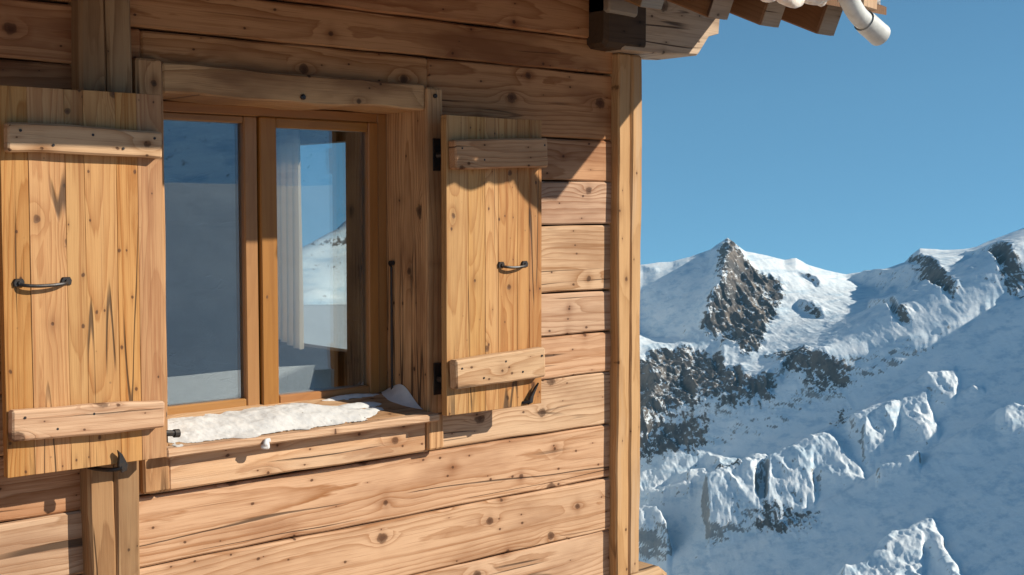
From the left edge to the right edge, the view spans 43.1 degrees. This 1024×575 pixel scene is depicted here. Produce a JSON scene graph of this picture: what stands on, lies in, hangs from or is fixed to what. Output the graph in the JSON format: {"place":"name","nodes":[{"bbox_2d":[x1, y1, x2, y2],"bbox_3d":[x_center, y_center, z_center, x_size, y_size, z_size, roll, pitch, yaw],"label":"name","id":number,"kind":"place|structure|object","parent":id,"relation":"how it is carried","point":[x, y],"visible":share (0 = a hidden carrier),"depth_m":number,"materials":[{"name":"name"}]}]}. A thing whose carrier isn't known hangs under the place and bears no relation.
{"place":"outdoors","nodes":[
{"label":"outdoors","id":0,"kind":"place"},
{"bbox_2d":[168,384,421,446],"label":"sill snow","id":1,"kind":"structure","parent":0,"point":[252,422],"depth_m":4.12,"materials":[{"name":"white snow"}]},
{"bbox_2d":[302,221,346,304],"bbox_3d":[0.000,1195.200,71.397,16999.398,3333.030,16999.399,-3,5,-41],"label":"hills","id":2,"kind":"structure","parent":0,"point":[324,271],"depth_m":4904.67,"materials":[{"name":"white snow"}]},
{"bbox_2d":[303,304,346,348],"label":"snow ground","id":3,"kind":"structure","parent":0,"point":[325,325],"depth_m":43.12,"materials":[{"name":"white snow"}]},
{"bbox_2d":[0,0,890,574],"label":"chalet","id":4,"kind":"object","parent":3,"relation":"on","point":[492,204],"visible":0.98,"depth_m":4.38,"materials":[{"name":"brown wood"}]},
{"bbox_2d":[261,438,270,448],"bbox_3d":[-0.751,0.477,3.958,0.020,0.035,0.031,2,4,28],"label":"ice chunk","id":5,"kind":"object","parent":4,"relation":"attached to","point":[265,444],"visible":1,"depth_m":3.95,"materials":[{"name":"white ice"}]},
{"bbox_2d":[132,58,442,493],"bbox_3d":[-0.731,-0.051,4.176,1.113,1.260,0.350,-3,5,-41],"label":"window","id":6,"kind":"structure","parent":4,"relation":"in","point":[397,124],"depth_m":4.26,"materials":[{"name":"brown wood"}]},
{"bbox_2d":[276,128,303,349],"bbox_3d":[-1.159,-0.264,6.684,0.044,1.150,0.287,-3,5,-41],"label":"curtain","id":7,"kind":"object","parent":4,"relation":"hanging from","point":[290,271],"visible":0.75,"depth_m":6.65,"materials":[{"name":"fabric"}]},
{"bbox_2d":[761,0,775,2],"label":"snow lump","id":8,"kind":"object","parent":4,"relation":"attached to","point":[768,1],"visible":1,"depth_m":4.17,"materials":[{"name":"white snow"}]},
{"bbox_2d":[776,0,804,7],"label":"snow lump","id":9,"kind":"object","parent":4,"relation":"attached to","point":[793,3],"visible":0.99,"depth_m":4.23,"materials":[{"name":"white snow"}]},
{"bbox_2d":[804,0,827,6],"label":"snow lump","id":10,"kind":"object","parent":4,"relation":"attached to","point":[820,3],"visible":0.93,"depth_m":4.32,"materials":[{"name":"white snow"}]},
{"bbox_2d":[300,0,1023,273],"label":"sky","id":11,"kind":"structure","parent":0,"point":[844,153],"materials":[{"name":"blue"}]},
{"bbox_2d":[639,228,1023,574],"bbox_3d":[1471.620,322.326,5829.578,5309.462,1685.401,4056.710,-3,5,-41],"label":"mountains","id":12,"kind":"structure","parent":0,"point":[798,417],"depth_m":4563.58,"materials":[{"name":"white snow"}]}
]}

